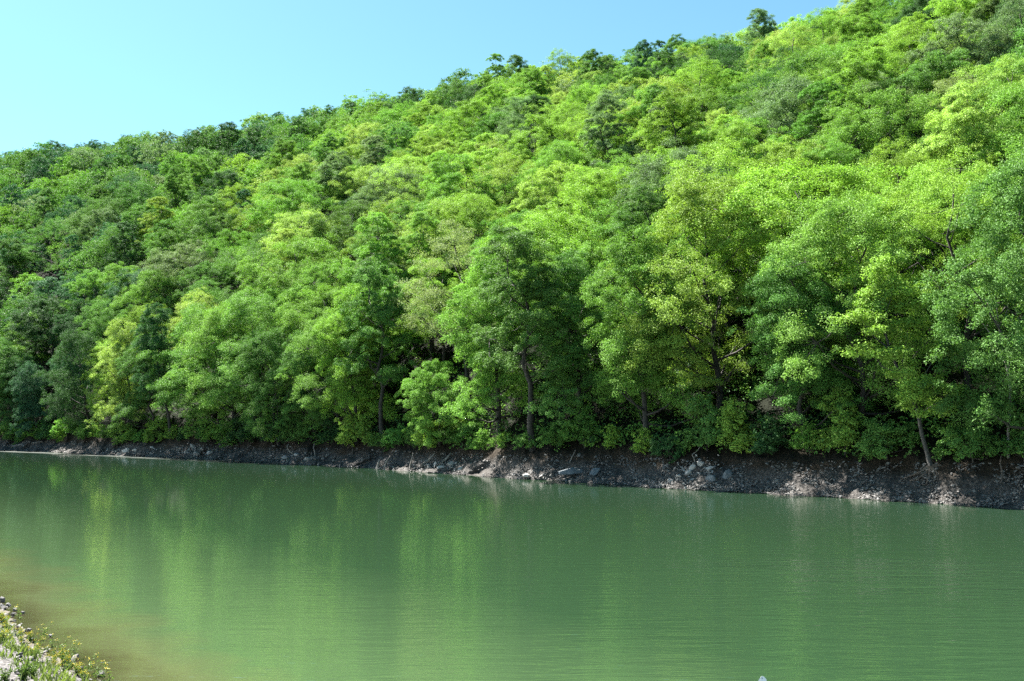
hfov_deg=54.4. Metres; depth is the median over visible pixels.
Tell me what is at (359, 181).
broadleaf tree
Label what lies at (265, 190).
broadleaf tree
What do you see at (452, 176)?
broadleaf tree
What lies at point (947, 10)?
broadleaf tree
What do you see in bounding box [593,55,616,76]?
broadleaf tree
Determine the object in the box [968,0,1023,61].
broadleaf tree
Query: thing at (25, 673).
leafy weed
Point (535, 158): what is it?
broadleaf tree
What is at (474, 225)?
broadleaf tree
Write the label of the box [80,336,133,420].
broadleaf tree
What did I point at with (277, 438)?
bank shrub
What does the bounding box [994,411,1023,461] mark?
bank shrub
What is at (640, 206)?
broadleaf tree
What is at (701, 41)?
broadleaf tree
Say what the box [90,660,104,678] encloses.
yellow flower
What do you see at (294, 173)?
broadleaf tree
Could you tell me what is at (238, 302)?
broadleaf tree
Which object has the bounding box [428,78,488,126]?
broadleaf tree
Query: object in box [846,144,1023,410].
broadleaf tree
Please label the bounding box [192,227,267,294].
broadleaf tree
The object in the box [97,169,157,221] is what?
broadleaf tree
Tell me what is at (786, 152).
broadleaf tree
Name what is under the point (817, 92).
broadleaf tree
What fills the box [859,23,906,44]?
broadleaf tree
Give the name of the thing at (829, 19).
broadleaf tree
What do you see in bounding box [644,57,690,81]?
broadleaf tree
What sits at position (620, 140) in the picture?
broadleaf tree
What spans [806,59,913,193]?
broadleaf tree
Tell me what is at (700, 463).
boulder
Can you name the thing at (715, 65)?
broadleaf tree
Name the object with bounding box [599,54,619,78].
broadleaf tree
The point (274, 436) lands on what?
bank shrub
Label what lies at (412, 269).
broadleaf tree
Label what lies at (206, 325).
broadleaf tree
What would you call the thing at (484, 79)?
broadleaf tree
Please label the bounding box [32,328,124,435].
broadleaf tree
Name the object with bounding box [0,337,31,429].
broadleaf tree
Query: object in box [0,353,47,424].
broadleaf tree
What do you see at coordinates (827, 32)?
broadleaf tree
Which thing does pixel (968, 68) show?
broadleaf tree
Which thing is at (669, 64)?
broadleaf tree
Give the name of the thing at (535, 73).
broadleaf tree
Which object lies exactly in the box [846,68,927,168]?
broadleaf tree
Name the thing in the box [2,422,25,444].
bank shrub
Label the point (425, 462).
driftwood log
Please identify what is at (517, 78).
broadleaf tree
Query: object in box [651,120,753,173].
broadleaf tree
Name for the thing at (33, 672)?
leafy weed
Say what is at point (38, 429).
bank shrub
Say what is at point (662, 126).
broadleaf tree
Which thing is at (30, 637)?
yellow flower
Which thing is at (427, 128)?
broadleaf tree
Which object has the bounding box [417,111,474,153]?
broadleaf tree
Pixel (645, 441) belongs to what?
bank shrub
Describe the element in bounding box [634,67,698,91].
broadleaf tree
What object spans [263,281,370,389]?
broadleaf tree
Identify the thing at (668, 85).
broadleaf tree
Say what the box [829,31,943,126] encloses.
broadleaf tree
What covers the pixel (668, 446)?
bank shrub
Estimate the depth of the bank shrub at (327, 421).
121.34 m
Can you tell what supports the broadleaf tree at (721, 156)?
on the hillside
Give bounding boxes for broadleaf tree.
[0,237,37,291]
[0,336,33,415]
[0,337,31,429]
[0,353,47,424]
[2,294,92,385]
[3,276,86,352]
[3,360,62,437]
[20,216,91,296]
[26,187,68,271]
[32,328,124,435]
[40,195,97,243]
[44,298,107,372]
[46,341,97,412]
[54,234,88,296]
[60,267,126,318]
[61,194,144,265]
[69,206,129,270]
[73,298,136,373]
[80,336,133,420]
[85,318,157,427]
[88,159,119,217]
[91,261,166,315]
[94,222,139,282]
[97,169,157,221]
[99,221,147,303]
[101,176,168,227]
[102,266,194,334]
[103,267,192,315]
[107,334,189,427]
[114,200,185,265]
[124,301,183,354]
[129,218,200,281]
[129,302,191,437]
[133,240,240,328]
[135,196,179,263]
[136,301,261,426]
[144,228,184,276]
[156,301,283,434]
[158,163,191,217]
[160,194,251,286]
[167,287,223,374]
[172,257,238,312]
[175,156,216,208]
[182,275,226,367]
[184,289,304,414]
[188,168,255,221]
[188,196,227,261]
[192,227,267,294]
[200,239,279,327]
[209,182,268,229]
[210,168,241,226]
[221,282,299,381]
[224,194,303,244]
[225,323,326,445]
[226,189,260,240]
[226,230,303,298]
[228,138,253,188]
[232,232,361,330]
[241,172,342,237]
[256,137,300,193]
[256,166,325,217]
[257,144,311,176]
[257,168,291,215]
[259,201,350,296]
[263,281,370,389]
[268,228,307,334]
[271,309,391,439]
[272,257,381,321]
[272,329,333,435]
[276,153,326,205]
[279,162,328,214]
[286,207,329,259]
[299,159,368,223]
[300,199,400,260]
[305,129,360,158]
[307,150,361,247]
[309,132,356,194]
[311,283,400,444]
[316,143,373,195]
[325,110,376,150]
[326,274,428,394]
[327,165,404,214]
[329,212,411,363]
[330,234,379,282]
[332,122,406,163]
[332,193,379,236]
[332,260,418,442]
[339,252,413,313]
[345,163,442,225]
[349,198,449,302]
[353,196,430,268]
[355,135,391,196]
[360,156,446,234]
[365,122,422,166]
[372,100,421,129]
[372,154,429,193]
[377,86,425,121]
[380,154,427,212]
[389,133,440,165]
[389,198,490,289]
[389,255,495,380]
[393,211,462,355]
[393,218,519,397]
[393,358,478,446]
[401,123,455,158]
[402,100,457,132]
[410,164,463,206]
[413,150,522,236]
[416,90,444,112]
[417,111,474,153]
[418,189,514,285]
[419,150,458,256]
[420,149,472,196]
[425,138,457,162]
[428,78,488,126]
[432,95,505,161]
[432,243,555,435]
[437,105,486,143]
[440,187,509,319]
[442,145,547,229]
[443,140,483,195]
[451,81,508,125]
[451,137,527,200]
[458,132,512,194]
[460,200,615,356]
[463,111,529,168]
[466,151,558,225]
[467,204,555,255]
[468,225,587,451]
[471,74,497,131]
[472,95,555,144]
[475,80,530,125]
[481,105,515,147]
[481,112,563,184]
[482,53,507,81]
[494,67,550,107]
[494,111,537,185]
[497,140,602,230]
[504,54,528,81]
[507,94,554,162]
[507,160,609,230]
[510,68,552,96]
[512,89,546,125]
[515,100,557,151]
[518,139,595,203]
[519,248,639,433]
[521,165,668,271]
[523,237,644,380]
[528,99,585,151]
[528,115,610,163]
[535,65,555,91]
[540,47,577,84]
[545,91,580,133]
[545,102,589,145]
[549,91,566,104]
[549,159,617,247]
[550,198,680,341]
[553,123,635,196]
[554,82,620,137]
[556,117,622,162]
[560,109,668,183]
[561,148,664,233]
[565,71,617,107]
[570,93,643,206]
[574,48,609,101]
[576,70,606,104]
[579,223,720,438]
[580,83,640,120]
[582,90,603,122]
[585,145,706,264]
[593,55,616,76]
[597,76,656,103]
[598,184,691,297]
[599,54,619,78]
[601,74,714,147]
[601,164,824,415]
[606,54,650,87]
[606,135,733,256]
[612,86,697,161]
[614,66,652,125]
[621,90,717,205]
[625,51,689,95]
[625,209,750,363]
[627,39,656,77]
[631,82,682,165]
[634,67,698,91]
[636,106,677,180]
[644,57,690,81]
[651,39,665,58]
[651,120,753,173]
[651,135,788,327]
[661,33,686,58]
[662,62,741,125]
[667,49,737,131]
[668,156,936,355]
[673,42,701,56]
[673,43,712,65]
[674,83,749,146]
[675,52,692,67]
[677,36,742,58]
[680,42,749,101]
[682,58,749,111]
[683,43,748,80]
[684,176,788,299]
[690,106,760,148]
[697,113,801,213]
[698,33,746,59]
[703,114,740,181]
[705,115,807,192]
[707,72,764,114]
[709,72,886,172]
[713,133,787,179]
[714,69,749,114]
[714,201,849,344]
[715,66,796,151]
[721,45,821,140]
[726,248,880,445]
[736,56,817,125]
[740,8,779,51]
[741,45,762,67]
[745,32,781,60]
[746,28,823,79]
[746,40,785,94]
[750,134,869,239]
[753,16,819,85]
[756,184,979,439]
[762,40,900,138]
[762,111,802,153]
[768,43,825,102]
[770,48,909,142]
[786,78,871,199]
[787,134,906,298]
[788,5,840,54]
[799,79,966,206]
[800,60,835,103]
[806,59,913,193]
[807,46,918,157]
[810,10,845,46]
[814,14,845,49]
[818,12,898,137]
[821,21,884,49]
[826,34,867,74]
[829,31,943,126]
[833,0,890,41]
[835,0,884,43]
[839,137,952,289]
[844,0,887,43]
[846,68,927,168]
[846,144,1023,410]
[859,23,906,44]
[860,46,1004,174]
[864,0,921,31]
[864,19,966,171]
[865,0,895,22]
[868,7,915,38]
[871,159,1023,350]
[882,13,929,40]
[885,11,942,135]
[886,70,999,173]
[893,11,1023,164]
[898,0,965,35]
[903,20,992,82]
[906,0,994,47]
[907,81,1020,287]
[908,0,961,20]
[909,34,982,115]
[911,79,1023,180]
[922,55,1021,157]
[927,53,1023,158]
[961,0,1015,46]
[968,0,1023,50]
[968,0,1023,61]
[971,15,1023,65]
[979,0,1023,63]
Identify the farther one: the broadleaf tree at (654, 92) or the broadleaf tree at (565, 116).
the broadleaf tree at (565, 116)
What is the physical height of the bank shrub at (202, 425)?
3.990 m
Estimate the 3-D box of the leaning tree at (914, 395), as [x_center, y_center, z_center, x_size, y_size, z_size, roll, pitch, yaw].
[25.508,1.755,64.802,9.156,15.018,5.478,0,-5,0]
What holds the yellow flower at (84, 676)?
on the bank
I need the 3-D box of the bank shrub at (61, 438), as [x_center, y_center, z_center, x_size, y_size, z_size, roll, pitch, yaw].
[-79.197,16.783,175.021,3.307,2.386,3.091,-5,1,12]
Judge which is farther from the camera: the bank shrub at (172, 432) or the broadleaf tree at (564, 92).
the broadleaf tree at (564, 92)
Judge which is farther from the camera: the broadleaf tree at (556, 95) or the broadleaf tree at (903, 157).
the broadleaf tree at (556, 95)
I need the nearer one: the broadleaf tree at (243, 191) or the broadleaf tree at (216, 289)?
the broadleaf tree at (216, 289)
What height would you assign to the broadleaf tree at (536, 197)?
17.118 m
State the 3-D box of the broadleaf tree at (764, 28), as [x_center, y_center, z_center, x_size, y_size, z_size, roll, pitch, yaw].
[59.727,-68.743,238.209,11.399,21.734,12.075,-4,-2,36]
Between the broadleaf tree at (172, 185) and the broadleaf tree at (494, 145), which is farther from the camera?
the broadleaf tree at (172, 185)
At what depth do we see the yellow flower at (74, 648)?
21.29 m
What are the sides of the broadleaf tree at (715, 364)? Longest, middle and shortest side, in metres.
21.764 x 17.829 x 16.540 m
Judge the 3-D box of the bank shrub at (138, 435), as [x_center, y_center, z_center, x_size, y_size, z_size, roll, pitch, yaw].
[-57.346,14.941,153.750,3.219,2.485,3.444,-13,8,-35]
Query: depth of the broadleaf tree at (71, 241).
228.92 m
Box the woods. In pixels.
[0,0,1023,432]
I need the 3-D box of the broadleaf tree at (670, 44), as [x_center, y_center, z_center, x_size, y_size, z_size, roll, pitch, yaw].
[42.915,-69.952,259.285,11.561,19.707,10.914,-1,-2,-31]
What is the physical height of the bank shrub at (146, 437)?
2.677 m
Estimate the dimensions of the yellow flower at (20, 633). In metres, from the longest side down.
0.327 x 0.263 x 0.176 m
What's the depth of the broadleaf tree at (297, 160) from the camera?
226.48 m
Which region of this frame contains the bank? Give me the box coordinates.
[0,603,107,680]
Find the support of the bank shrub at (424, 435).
on the hillside
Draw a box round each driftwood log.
[420,453,434,467]
[439,452,450,464]
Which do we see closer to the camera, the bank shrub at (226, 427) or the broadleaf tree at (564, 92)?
the bank shrub at (226, 427)
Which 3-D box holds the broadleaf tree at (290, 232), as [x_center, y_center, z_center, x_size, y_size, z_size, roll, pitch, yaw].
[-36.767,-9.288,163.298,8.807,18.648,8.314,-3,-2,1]
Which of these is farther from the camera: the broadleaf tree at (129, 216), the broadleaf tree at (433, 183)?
the broadleaf tree at (129, 216)
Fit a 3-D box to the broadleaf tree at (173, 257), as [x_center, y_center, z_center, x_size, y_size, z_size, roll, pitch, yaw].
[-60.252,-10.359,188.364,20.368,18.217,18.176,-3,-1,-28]
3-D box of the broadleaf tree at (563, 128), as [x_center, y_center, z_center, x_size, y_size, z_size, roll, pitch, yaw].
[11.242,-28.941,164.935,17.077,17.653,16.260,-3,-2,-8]
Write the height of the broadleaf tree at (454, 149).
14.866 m
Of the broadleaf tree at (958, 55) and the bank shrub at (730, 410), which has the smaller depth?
the bank shrub at (730, 410)
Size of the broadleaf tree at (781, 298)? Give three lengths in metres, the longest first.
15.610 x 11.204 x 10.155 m
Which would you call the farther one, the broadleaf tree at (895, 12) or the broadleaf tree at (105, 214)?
the broadleaf tree at (105, 214)
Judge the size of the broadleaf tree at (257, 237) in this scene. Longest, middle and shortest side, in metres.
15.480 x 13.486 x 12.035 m
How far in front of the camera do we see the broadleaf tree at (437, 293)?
111.46 m
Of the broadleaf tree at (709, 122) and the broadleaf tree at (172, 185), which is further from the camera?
the broadleaf tree at (172, 185)
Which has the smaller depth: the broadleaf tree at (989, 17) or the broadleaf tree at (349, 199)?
the broadleaf tree at (989, 17)
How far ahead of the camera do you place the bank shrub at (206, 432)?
141.73 m
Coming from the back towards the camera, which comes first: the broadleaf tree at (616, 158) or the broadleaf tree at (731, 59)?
the broadleaf tree at (731, 59)
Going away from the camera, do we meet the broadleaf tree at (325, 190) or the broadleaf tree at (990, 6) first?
the broadleaf tree at (990, 6)
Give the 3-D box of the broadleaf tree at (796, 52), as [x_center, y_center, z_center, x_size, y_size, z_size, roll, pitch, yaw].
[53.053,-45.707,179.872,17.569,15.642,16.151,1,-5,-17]
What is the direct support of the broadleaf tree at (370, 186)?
on the hillside
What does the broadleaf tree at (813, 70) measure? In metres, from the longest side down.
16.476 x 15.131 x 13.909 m
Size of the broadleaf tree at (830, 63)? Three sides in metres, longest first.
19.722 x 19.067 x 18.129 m
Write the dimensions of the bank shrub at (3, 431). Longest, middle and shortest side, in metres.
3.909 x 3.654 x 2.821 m
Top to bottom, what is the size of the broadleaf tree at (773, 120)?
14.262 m
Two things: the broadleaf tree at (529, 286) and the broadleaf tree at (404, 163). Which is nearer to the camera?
the broadleaf tree at (529, 286)
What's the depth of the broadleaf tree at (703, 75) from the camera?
160.38 m
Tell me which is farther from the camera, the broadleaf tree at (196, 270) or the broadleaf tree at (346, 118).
the broadleaf tree at (346, 118)
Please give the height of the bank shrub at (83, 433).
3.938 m
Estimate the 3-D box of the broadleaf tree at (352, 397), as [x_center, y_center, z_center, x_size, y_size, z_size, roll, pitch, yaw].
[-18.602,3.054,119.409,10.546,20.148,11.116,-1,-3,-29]
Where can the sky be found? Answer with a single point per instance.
(72, 72)
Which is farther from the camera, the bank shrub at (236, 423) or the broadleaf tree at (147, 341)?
the broadleaf tree at (147, 341)
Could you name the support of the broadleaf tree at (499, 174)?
on the hillside
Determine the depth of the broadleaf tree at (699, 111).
150.71 m
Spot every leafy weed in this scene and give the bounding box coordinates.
[0,664,14,680]
[14,659,35,680]
[28,661,38,678]
[90,663,106,680]
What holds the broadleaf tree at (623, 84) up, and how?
on the hillside
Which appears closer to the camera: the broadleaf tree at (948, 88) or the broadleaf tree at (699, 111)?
the broadleaf tree at (948, 88)
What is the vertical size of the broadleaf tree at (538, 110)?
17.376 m
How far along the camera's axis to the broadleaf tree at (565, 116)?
181.35 m
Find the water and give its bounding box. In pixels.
[0,450,1023,680]
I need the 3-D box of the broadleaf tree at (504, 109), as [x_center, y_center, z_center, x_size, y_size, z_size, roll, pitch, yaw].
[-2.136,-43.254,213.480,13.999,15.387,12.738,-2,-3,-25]
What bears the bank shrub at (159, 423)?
on the hillside
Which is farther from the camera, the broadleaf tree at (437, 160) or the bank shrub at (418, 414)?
the broadleaf tree at (437, 160)
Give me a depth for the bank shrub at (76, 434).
169.91 m
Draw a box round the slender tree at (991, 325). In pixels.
[957,262,1023,457]
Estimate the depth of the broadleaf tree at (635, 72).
170.33 m
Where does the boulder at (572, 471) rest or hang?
on the hillside
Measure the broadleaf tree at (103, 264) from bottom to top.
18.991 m
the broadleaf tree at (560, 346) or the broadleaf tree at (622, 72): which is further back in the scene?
the broadleaf tree at (622, 72)
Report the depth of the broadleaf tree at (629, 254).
82.52 m
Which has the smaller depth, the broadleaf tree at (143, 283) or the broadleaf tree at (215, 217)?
the broadleaf tree at (143, 283)
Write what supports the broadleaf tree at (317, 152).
on the hillside
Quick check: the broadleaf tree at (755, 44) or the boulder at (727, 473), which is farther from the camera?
the broadleaf tree at (755, 44)
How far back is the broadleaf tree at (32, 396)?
180.26 m
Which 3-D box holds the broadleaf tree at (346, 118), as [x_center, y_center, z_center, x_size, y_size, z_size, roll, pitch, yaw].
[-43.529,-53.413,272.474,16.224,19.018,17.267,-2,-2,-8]
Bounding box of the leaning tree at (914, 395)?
[828,252,969,483]
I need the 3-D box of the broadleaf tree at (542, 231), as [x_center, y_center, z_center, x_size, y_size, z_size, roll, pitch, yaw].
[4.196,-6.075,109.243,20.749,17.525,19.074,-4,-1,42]
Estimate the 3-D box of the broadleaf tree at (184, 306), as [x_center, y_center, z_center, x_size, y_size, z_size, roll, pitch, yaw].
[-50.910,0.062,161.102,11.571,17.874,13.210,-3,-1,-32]
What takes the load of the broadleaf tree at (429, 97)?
on the hillside
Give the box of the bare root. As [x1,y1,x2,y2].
[1000,457,1002,482]
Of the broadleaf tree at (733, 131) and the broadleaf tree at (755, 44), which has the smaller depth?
the broadleaf tree at (733, 131)
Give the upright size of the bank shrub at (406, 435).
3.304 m
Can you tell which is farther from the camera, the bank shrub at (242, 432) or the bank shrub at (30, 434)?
the bank shrub at (30, 434)
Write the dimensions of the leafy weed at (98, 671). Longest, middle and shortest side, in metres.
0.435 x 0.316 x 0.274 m
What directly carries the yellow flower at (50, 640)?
on the bank
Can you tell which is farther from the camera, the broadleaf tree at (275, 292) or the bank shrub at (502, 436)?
the broadleaf tree at (275, 292)
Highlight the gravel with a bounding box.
[0,603,91,680]
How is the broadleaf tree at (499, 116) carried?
on the hillside
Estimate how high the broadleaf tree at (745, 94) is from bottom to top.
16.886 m
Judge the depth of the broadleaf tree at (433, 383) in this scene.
103.47 m
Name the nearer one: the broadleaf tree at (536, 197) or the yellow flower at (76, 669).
the yellow flower at (76, 669)
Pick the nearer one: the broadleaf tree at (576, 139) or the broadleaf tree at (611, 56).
the broadleaf tree at (576, 139)
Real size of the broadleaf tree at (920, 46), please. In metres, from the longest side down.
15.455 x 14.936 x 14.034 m
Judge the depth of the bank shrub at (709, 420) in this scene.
77.68 m
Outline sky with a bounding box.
[0,0,897,179]
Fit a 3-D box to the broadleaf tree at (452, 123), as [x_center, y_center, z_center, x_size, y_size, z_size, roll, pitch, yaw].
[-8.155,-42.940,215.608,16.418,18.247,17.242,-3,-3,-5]
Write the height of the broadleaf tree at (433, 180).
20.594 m
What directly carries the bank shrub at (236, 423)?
on the hillside
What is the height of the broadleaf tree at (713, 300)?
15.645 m
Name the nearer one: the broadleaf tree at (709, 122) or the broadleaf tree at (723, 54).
the broadleaf tree at (709, 122)
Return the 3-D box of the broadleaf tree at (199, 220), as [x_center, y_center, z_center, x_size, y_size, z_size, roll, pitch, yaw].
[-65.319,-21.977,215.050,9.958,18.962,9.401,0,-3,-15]
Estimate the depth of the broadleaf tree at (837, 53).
136.45 m
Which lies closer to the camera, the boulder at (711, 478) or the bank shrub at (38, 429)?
the boulder at (711, 478)
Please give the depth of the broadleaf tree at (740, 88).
147.92 m
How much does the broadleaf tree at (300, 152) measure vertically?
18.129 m
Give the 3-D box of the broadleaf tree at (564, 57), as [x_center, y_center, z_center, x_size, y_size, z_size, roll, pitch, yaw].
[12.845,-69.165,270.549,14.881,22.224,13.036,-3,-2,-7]
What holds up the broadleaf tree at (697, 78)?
on the hillside
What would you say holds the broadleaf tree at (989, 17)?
on the hillside
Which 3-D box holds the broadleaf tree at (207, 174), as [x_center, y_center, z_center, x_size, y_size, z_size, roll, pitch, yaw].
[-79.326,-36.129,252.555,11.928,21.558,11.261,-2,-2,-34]
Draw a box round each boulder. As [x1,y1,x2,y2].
[71,654,78,661]
[558,467,582,475]
[590,468,600,475]
[689,464,695,469]
[697,461,704,465]
[705,475,715,481]
[722,469,732,478]
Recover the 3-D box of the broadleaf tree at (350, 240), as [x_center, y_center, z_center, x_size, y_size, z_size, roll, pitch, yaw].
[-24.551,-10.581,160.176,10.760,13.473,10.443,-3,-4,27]
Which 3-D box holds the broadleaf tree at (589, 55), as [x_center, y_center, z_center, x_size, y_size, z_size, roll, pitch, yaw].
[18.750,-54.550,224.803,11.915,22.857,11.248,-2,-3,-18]
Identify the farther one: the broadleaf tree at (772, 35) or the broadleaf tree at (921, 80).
the broadleaf tree at (772, 35)
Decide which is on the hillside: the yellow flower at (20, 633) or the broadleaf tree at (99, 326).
the broadleaf tree at (99, 326)
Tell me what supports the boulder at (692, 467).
on the hillside
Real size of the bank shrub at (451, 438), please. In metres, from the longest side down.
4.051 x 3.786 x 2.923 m
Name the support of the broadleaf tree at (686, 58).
on the hillside
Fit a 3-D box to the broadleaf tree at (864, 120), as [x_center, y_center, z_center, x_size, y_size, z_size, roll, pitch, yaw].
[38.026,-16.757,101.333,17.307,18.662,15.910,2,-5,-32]
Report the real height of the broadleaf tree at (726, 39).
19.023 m
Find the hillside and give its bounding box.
[0,114,1023,509]
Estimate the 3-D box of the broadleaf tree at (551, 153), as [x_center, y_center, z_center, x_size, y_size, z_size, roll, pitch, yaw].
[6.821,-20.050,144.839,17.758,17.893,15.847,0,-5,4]
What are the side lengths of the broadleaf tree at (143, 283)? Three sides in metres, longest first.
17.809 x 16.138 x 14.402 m
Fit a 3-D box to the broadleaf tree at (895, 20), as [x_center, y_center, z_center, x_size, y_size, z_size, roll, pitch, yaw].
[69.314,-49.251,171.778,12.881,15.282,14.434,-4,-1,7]
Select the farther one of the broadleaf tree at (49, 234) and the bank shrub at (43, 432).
the broadleaf tree at (49, 234)
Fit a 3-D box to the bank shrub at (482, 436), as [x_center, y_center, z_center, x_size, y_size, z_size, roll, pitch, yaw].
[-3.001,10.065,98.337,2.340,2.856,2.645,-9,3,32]
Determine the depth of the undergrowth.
86.82 m
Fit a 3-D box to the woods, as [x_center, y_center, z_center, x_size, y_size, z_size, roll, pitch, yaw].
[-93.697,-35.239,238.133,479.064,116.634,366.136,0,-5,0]
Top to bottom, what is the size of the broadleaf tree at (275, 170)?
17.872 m
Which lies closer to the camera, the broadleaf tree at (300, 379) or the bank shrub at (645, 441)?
the bank shrub at (645, 441)
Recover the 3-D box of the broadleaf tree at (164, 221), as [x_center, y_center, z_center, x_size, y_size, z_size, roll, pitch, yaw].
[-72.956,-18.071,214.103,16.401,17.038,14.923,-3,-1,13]
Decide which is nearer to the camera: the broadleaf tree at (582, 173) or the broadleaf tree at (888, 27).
the broadleaf tree at (582, 173)
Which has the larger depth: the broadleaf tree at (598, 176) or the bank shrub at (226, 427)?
the bank shrub at (226, 427)
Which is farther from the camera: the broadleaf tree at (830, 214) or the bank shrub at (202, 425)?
the bank shrub at (202, 425)
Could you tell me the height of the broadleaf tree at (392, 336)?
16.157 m
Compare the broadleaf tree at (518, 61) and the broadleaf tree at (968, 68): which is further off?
the broadleaf tree at (518, 61)
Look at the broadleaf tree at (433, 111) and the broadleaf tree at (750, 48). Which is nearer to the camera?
the broadleaf tree at (750, 48)
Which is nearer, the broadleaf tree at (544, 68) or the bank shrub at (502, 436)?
the bank shrub at (502, 436)
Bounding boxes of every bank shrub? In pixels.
[0,424,9,434]
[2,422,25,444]
[12,418,30,435]
[16,421,41,436]
[32,427,41,439]
[34,418,52,440]
[45,424,58,439]
[50,416,78,435]
[53,430,66,442]
[65,421,76,436]
[72,426,87,436]
[77,419,102,439]
[87,424,99,436]
[93,424,106,438]
[99,425,112,438]
[104,419,136,444]
[120,429,137,441]
[132,429,144,442]
[142,416,177,442]
[143,428,163,441]
[164,426,177,438]
[176,426,186,440]
[178,408,212,439]
[195,419,214,441]
[200,423,224,443]
[210,418,240,447]
[225,415,244,444]
[235,413,255,440]
[235,413,270,441]
[257,407,281,445]
[261,418,297,444]
[295,416,329,444]
[317,415,342,443]
[333,409,361,454]
[354,412,378,448]
[367,431,390,452]
[380,423,410,447]
[400,425,421,449]
[409,410,441,447]
[410,411,466,449]
[432,423,462,445]
[452,421,485,449]
[469,428,491,450]
[486,432,512,449]
[511,430,540,449]
[536,422,574,447]
[557,402,606,448]
[600,424,620,448]
[629,426,654,454]
[648,433,688,463]
[671,392,730,450]
[715,398,758,452]
[748,415,789,454]
[789,421,824,455]
[809,389,868,454]
[854,413,929,461]
[931,416,1006,461]
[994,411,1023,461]
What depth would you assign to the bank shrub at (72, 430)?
172.53 m
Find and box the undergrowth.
[0,52,1023,457]
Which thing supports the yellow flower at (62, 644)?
on the bank
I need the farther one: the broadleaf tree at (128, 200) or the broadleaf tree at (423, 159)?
the broadleaf tree at (128, 200)
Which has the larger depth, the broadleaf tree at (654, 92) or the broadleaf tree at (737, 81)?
the broadleaf tree at (737, 81)
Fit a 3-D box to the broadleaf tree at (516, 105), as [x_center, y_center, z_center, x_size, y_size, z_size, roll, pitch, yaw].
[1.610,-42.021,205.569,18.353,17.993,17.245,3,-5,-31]
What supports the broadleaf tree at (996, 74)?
on the hillside
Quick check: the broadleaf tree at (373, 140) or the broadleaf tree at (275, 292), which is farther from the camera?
the broadleaf tree at (373, 140)
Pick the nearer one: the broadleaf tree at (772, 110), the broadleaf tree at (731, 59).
the broadleaf tree at (772, 110)
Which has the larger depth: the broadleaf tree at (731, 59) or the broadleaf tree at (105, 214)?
the broadleaf tree at (105, 214)
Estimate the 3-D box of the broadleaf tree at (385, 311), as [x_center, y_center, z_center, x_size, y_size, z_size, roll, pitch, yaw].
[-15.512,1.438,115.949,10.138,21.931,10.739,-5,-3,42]
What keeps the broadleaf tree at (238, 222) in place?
on the hillside
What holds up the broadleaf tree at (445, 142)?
on the hillside
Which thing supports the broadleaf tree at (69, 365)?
on the hillside
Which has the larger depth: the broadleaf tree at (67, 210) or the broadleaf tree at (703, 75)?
the broadleaf tree at (67, 210)
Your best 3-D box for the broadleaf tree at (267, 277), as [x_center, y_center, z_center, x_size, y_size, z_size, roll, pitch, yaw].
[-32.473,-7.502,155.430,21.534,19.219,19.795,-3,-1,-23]
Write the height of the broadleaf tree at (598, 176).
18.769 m
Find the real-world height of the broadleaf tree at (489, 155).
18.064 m
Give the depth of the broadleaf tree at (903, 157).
89.76 m
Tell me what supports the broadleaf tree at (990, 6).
on the hillside
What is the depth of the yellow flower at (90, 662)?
19.94 m
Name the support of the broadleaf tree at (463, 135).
on the hillside
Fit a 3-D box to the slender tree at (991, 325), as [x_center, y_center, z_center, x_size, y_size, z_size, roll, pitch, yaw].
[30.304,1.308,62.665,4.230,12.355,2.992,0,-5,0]
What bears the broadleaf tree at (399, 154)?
on the hillside
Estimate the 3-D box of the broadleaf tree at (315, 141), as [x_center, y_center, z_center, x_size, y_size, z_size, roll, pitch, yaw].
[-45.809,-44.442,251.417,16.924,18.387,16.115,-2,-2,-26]
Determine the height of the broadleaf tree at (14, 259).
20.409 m
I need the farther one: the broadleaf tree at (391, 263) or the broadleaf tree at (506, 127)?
the broadleaf tree at (506, 127)
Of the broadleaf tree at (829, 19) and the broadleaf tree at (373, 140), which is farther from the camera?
the broadleaf tree at (373, 140)
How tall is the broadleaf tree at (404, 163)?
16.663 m
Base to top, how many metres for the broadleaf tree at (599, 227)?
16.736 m
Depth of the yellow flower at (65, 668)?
19.42 m
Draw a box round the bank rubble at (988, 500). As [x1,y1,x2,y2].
[0,441,1023,508]
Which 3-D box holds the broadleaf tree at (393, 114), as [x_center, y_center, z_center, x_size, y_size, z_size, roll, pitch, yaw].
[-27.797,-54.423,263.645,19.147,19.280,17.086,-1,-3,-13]
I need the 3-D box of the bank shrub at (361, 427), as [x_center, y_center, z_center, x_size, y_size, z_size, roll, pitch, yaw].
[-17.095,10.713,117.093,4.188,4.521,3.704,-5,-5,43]
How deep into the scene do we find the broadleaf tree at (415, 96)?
287.26 m
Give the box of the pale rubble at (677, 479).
[102,440,794,488]
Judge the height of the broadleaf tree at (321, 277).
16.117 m
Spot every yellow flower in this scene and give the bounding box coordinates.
[18,629,25,639]
[26,630,32,641]
[27,642,40,658]
[45,633,55,647]
[53,636,71,653]
[58,650,68,662]
[60,657,70,672]
[71,639,79,657]
[72,662,80,674]
[80,669,87,679]
[84,652,98,672]
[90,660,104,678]
[105,664,113,680]
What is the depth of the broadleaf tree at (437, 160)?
191.94 m
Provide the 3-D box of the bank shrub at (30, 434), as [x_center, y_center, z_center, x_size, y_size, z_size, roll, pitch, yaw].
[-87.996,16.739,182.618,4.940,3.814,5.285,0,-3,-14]
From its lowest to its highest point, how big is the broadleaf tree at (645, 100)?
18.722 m

